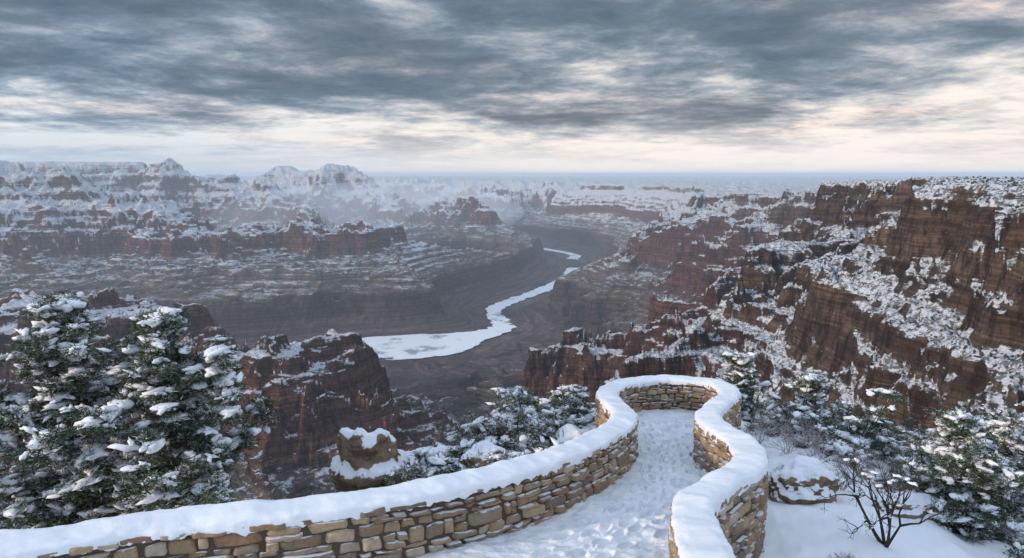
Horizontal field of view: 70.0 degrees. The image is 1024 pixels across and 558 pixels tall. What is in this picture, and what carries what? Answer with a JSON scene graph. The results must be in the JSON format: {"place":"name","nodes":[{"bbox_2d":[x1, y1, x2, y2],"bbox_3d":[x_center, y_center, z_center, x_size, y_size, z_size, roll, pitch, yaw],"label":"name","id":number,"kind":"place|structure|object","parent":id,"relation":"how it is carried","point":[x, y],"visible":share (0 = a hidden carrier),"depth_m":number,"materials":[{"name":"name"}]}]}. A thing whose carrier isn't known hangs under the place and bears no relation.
{"place":"outdoors","nodes":[
{"label":"outdoors","id":0,"kind":"place"},
{"bbox_2d":[362,248,580,359],"bbox_3d":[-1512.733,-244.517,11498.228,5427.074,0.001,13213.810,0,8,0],"label":"river","id":1,"kind":"structure","parent":0,"point":[411,346],"depth_m":6205.03,"materials":[{"name":"white ice"}]},
{"bbox_2d":[0,158,1023,557],"bbox_3d":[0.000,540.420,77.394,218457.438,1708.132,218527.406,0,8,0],"label":"canyon terrain","id":2,"kind":"structure","parent":0,"point":[296,284],"depth_m":4895.41,"materials":[{"name":"brown stone"}]},
{"bbox_2d":[0,500,9,527],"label":"pine tree","id":3,"kind":"object","parent":2,"relation":"on","point":[2,517],"visible":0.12,"depth_m":11.83,"materials":[{"name":"green plant"}]},
{"bbox_2d":[2,458,153,528],"bbox_3d":[-6.781,3.908,11.378,2.000,2.248,2.382,6,10,35],"label":"pine tree","id":4,"kind":"object","parent":2,"relation":"on","point":[63,500],"visible":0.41,"depth_m":11.41,"materials":[{"name":"green plant"}]},
{"bbox_2d":[0,288,180,529],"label":"pine tree","id":5,"kind":"object","parent":2,"relation":"on","point":[57,345],"visible":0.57,"depth_m":11.86,"materials":[{"name":"green plant"}]},
{"bbox_2d":[9,306,282,515],"bbox_3d":[-5.477,2.599,11.872,4.025,4.497,4.134,0,8,0],"label":"pine tree","id":6,"kind":"object","parent":2,"relation":"on","point":[180,411],"visible":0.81,"depth_m":11.29,"materials":[{"name":"green plant"}]},
{"bbox_2d":[177,467,239,506],"bbox_3d":[-4.610,3.752,11.374,1.425,1.754,1.429,5,9,29],"label":"pine tree","id":7,"kind":"object","parent":2,"relation":"on","point":[220,482],"visible":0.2,"depth_m":11.12,"materials":[{"name":"green plant"}]},
{"bbox_2d":[328,427,409,492],"bbox_3d":[-2.730,3.825,14.077,1.633,2.244,1.408,0,8,0],"label":"rock outcrop","id":8,"kind":"object","parent":2,"relation":"on","point":[363,459],"visible":0.52,"depth_m":13.60,"materials":[{"name":"brown stone"}]},
{"bbox_2d":[52,384,758,557],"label":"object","id":9,"kind":"object","parent":2,"relation":"on","point":[305,530],"visible":0.13,"depth_m":7.92,"materials":[{"name":"brown"}]},
{"bbox_2d":[0,374,768,557],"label":"cap","id":10,"kind":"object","parent":9,"relation":"on","point":[695,525],"depth_m":7.55,"materials":[{"name":"white snow"}]},
{"bbox_2d":[37,383,768,557],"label":"stones","id":11,"kind":"object","parent":9,"relation":"attached to","point":[283,536],"visible":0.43,"depth_m":8.28,"materials":[{"name":"brown stone"}]},
{"bbox_2d":[373,461,453,487],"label":"snowy shrub","id":12,"kind":"object","parent":2,"relation":"on","point":[400,477],"visible":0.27,"depth_m":13.29,"materials":[{"name":"white snow"}]},
{"bbox_2d":[405,447,424,465],"bbox_3d":[-2.026,4.084,15.328,1.436,1.131,1.327,5,10,33],"label":"boulder","id":13,"kind":"object","parent":2,"relation":"on","point":[411,460],"visible":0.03,"depth_m":15.18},
{"bbox_2d":[392,444,478,480],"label":"juniper shrub","id":14,"kind":"object","parent":2,"relation":"on","point":[446,464],"visible":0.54,"depth_m":13.82,"materials":[{"name":"green plant"}]},
{"bbox_2d":[418,445,464,465],"bbox_3d":[-1.308,3.751,14.577,1.174,0.918,1.024,0,8,0],"label":"boulder","id":15,"kind":"object","parent":2,"relation":"on","point":[437,449],"visible":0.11,"depth_m":14.37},
{"bbox_2d":[421,430,463,446],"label":"snowy shrub","id":16,"kind":"object","parent":2,"relation":"on","point":[453,438],"visible":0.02,"depth_m":15.97,"materials":[{"name":"green plant"}]},
{"bbox_2d":[445,416,508,445],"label":"juniper shrub","id":17,"kind":"object","parent":2,"relation":"on","point":[449,438],"visible":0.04,"depth_m":16.04,"materials":[{"name":"green plant"}]},
{"bbox_2d":[460,441,505,467],"bbox_3d":[-0.509,3.421,13.923,0.903,0.645,0.820,-8,11,-43],"label":"boulder","id":18,"kind":"object","parent":2,"relation":"on","point":[482,447],"visible":0.53,"depth_m":13.71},
{"bbox_2d":[449,405,551,452],"bbox_3d":[-0.231,3.158,14.566,2.160,1.306,1.694,0,8,0],"label":"juniper shrub","id":19,"kind":"object","parent":2,"relation":"on","point":[497,432],"visible":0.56,"depth_m":14.46,"materials":[{"name":"green plant"}]},
{"bbox_2d":[468,446,536,465],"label":"juniper shrub","id":20,"kind":"object","parent":2,"relation":"on","point":[495,457],"visible":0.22,"depth_m":13.50,"materials":[{"name":"white plant"}]},
{"bbox_2d":[485,385,545,420],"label":"juniper shrub","id":21,"kind":"object","parent":2,"relation":"on","point":[520,394],"visible":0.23,"depth_m":17.47,"materials":[{"name":"green plant"}]},
{"bbox_2d":[503,404,544,426],"bbox_3d":[0.182,3.516,17.299,1.270,1.046,1.317,0,8,0],"label":"boulder","id":22,"kind":"object","parent":2,"relation":"on","point":[535,413],"visible":0.1,"depth_m":17.05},
{"bbox_2d":[509,412,558,448],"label":"snowy shrub","id":23,"kind":"object","parent":2,"relation":"on","point":[525,427],"visible":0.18,"depth_m":15.22,"materials":[{"name":"green plant"}]},
{"bbox_2d":[529,437,562,452],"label":"juniper shrub","id":24,"kind":"object","parent":2,"relation":"on","point":[553,440],"visible":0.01,"depth_m":13.61,"materials":[{"name":"white plant"}]},
{"bbox_2d":[513,403,581,437],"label":"juniper shrub","id":25,"kind":"object","parent":2,"relation":"on","point":[557,419],"visible":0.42,"depth_m":16.15,"materials":[{"name":"green plant"}]},
{"bbox_2d":[523,384,575,413],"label":"juniper shrub","id":26,"kind":"object","parent":2,"relation":"on","point":[548,401],"visible":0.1,"depth_m":19.69,"materials":[{"name":"white plant"}]},
{"bbox_2d":[547,383,594,427],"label":"juniper shrub","id":27,"kind":"object","parent":2,"relation":"on","point":[579,409],"visible":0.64,"depth_m":17.74,"materials":[{"name":"green plant"}]},
{"bbox_2d":[553,424,589,445],"bbox_3d":[1.328,3.361,14.801,1.048,0.819,1.052,4,9,25],"label":"boulder","id":28,"kind":"object","parent":2,"relation":"on","point":[566,432],"visible":0.2,"depth_m":14.69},
{"bbox_2d":[588,398,596,411],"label":"snowy shrub","id":29,"kind":"object","parent":2,"relation":"on","point":[594,405],"visible":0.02,"depth_m":20.08,"materials":[{"name":"white snow"}]},
{"bbox_2d":[713,351,761,422],"bbox_3d":[5.886,2.894,19.331,1.400,2.172,2.024,0,8,0],"label":"pine tree","id":30,"kind":"object","parent":2,"relation":"on","point":[742,370],"visible":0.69,"depth_m":18.98,"materials":[{"name":"green plant"}]},
{"bbox_2d":[748,380,774,426],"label":"snowy shrub","id":31,"kind":"object","parent":2,"relation":"on","point":[764,384],"visible":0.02,"depth_m":19.76,"materials":[{"name":"green plant"}]},
{"bbox_2d":[743,413,782,443],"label":"bare shrub","id":32,"kind":"object","parent":2,"relation":"on","point":[761,428],"visible":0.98,"depth_m":15.40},
{"bbox_2d":[743,402,787,433],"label":"bare shrub","id":33,"kind":"object","parent":2,"relation":"on","point":[779,419],"visible":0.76,"depth_m":16.41,"materials":[{"name":"grey plant"}]},
{"bbox_2d":[758,420,814,456],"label":"bare shrub","id":34,"kind":"object","parent":2,"relation":"on","point":[787,442],"visible":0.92,"depth_m":14.51,"materials":[{"name":"grey plant"}]},
{"bbox_2d":[740,375,841,441],"bbox_3d":[6.320,3.095,16.805,2.637,1.564,1.973,-5,9,-29],"label":"juniper shrub","id":35,"kind":"object","parent":2,"relation":"on","point":[799,407],"visible":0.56,"depth_m":16.79,"materials":[{"name":"green plant"}]},
{"bbox_2d":[755,369,841,425],"bbox_3d":[7.029,3.166,17.804,1.948,2.069,1.525,-2,8,-13],"label":"pine tree","id":36,"kind":"object","parent":2,"relation":"on","point":[800,389],"visible":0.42,"depth_m":17.60,"materials":[{"name":"green plant"}]},
{"bbox_2d":[779,413,817,447],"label":"bare shrub","id":37,"kind":"object","parent":2,"relation":"on","point":[806,427],"visible":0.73,"depth_m":15.26,"materials":[{"name":"grey plant"}]},
{"bbox_2d":[768,455,840,504],"bbox_3d":[4.592,3.271,11.572,1.190,0.852,0.980,-3,9,-19],"label":"boulder","id":38,"kind":"object","parent":2,"relation":"on","point":[792,479],"visible":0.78,"depth_m":11.29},
{"bbox_2d":[798,426,851,469],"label":"bare shrub","id":39,"kind":"object","parent":2,"relation":"on","point":[816,444],"visible":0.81,"depth_m":13.59,"materials":[{"name":"grey plant"}]},
{"bbox_2d":[828,467,859,489],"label":"bare shrub","id":40,"kind":"object","parent":2,"relation":"on","point":[843,483],"visible":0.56,"depth_m":11.94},
{"bbox_2d":[828,551,859,557],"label":"bare shrub","id":41,"kind":"object","parent":2,"relation":"on","point":[847,556],"visible":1,"depth_m":8.55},
{"bbox_2d":[805,423,883,477],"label":"juniper shrub","id":42,"kind":"object","parent":2,"relation":"on","point":[844,446],"visible":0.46,"depth_m":14.02,"materials":[{"name":"green plant"}]},
{"bbox_2d":[671,176,1023,463],"bbox_3d":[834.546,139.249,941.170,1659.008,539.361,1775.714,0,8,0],"label":"distant shrubs","id":43,"kind":"object","parent":2,"relation":"on","point":[992,414],"visible":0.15,"depth_m":854.53,"materials":[{"name":"grey plant"}]},
{"bbox_2d":[799,393,904,458],"bbox_3d":[7.792,3.557,17.126,2.032,1.666,2.767,-6,10,-38],"label":"juniper shrub","id":44,"kind":"object","parent":2,"relation":"on","point":[866,409],"visible":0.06,"depth_m":17.01,"materials":[{"name":"green plant"}]},
{"bbox_2d":[826,444,881,480],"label":"bare shrub","id":45,"kind":"object","parent":2,"relation":"on","point":[839,467],"visible":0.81,"depth_m":12.86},
{"bbox_2d":[790,387,922,461],"bbox_3d":[7.125,3.073,15.285,2.907,1.669,1.725,0,8,0],"label":"snowy shrub","id":46,"kind":"object","parent":2,"relation":"on","point":[845,431],"visible":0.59,"depth_m":15.21,"materials":[{"name":"green plant"}]},
{"bbox_2d":[825,400,922,457],"bbox_3d":[9.331,4.079,18.736,2.867,1.659,2.386,5,10,33],"label":"juniper shrub","id":47,"kind":"object","parent":2,"relation":"on","point":[895,436],"visible":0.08,"depth_m":18.62,"materials":[{"name":"green plant"}]},
{"bbox_2d":[807,447,948,547],"bbox_3d":[4.887,2.898,9.703,1.591,1.294,1.424,0,8,0],"label":"bare shrub","id":48,"kind":"object","parent":2,"relation":"on","point":[889,540],"visible":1,"depth_m":9.44,"materials":[{"name":"brown plant"}]},
{"bbox_2d":[875,467,922,492],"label":"bare shrub","id":49,"kind":"object","parent":2,"relation":"on","point":[895,482],"visible":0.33,"depth_m":12.92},
{"bbox_2d":[872,490,939,523],"bbox_3d":[6.039,3.470,11.101,1.004,0.552,0.730,0,8,0],"label":"boulder","id":50,"kind":"object","parent":2,"relation":"on","point":[917,504],"visible":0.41,"depth_m":10.88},
{"bbox_2d":[868,438,965,503],"bbox_3d":[7.445,3.646,13.291,1.932,1.377,2.016,-5,9,-29],"label":"snowy shrub","id":51,"kind":"object","parent":2,"relation":"on","point":[920,456],"visible":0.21,"depth_m":13.53,"materials":[{"name":"white snow"}]},
{"bbox_2d":[888,425,972,484],"bbox_3d":[9.134,3.903,15.699,1.800,1.456,2.768,0,8,0],"label":"juniper shrub","id":52,"kind":"object","parent":2,"relation":"on","point":[924,431],"visible":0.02,"depth_m":16.10,"materials":[{"name":"green plant"}]},
{"bbox_2d":[920,428,972,483],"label":"juniper shrub","id":53,"kind":"object","parent":2,"relation":"on","point":[931,440],"visible":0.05,"depth_m":14.36,"materials":[{"name":"green plant"}]},
{"bbox_2d":[891,403,1023,545],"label":"pine tree","id":54,"kind":"object","parent":2,"relation":"on","point":[969,444],"visible":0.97,"depth_m":10.70,"materials":[{"name":"green plant"}]},
{"bbox_2d":[952,504,1023,546],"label":"snowy shrub","id":55,"kind":"object","parent":2,"relation":"on","point":[1008,533],"visible":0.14,"depth_m":11.24,"materials":[{"name":"white snow"}]},
{"bbox_2d":[981,412,1023,522],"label":"pine tree","id":56,"kind":"object","parent":2,"relation":"on","point":[1008,429],"visible":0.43,"depth_m":12.54,"materials":[{"name":"green plant"}]},
{"bbox_2d":[997,517,1023,531],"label":"juniper shrub","id":57,"kind":"object","parent":2,"relation":"on","point":[1013,519],"visible":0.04,"depth_m":12.00,"materials":[{"name":"green plant"}]},
{"bbox_2d":[1002,537,1023,557],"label":"snowy shrub","id":58,"kind":"object","parent":2,"relation":"on","point":[1017,544],"visible":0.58,"depth_m":10.42,"materials":[{"name":"white snow"}]},
{"bbox_2d":[0,0,1023,175],"label":"sky","id":59,"kind":"structure","parent":0,"point":[222,87],"materials":[{"name":"grey"}]},
{"bbox_2d":[413,409,708,557],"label":"snowy path","id":60,"kind":"structure","parent":0,"point":[628,515],"depth_m":9.29,"materials":[{"name":"white snow"}]}
]}

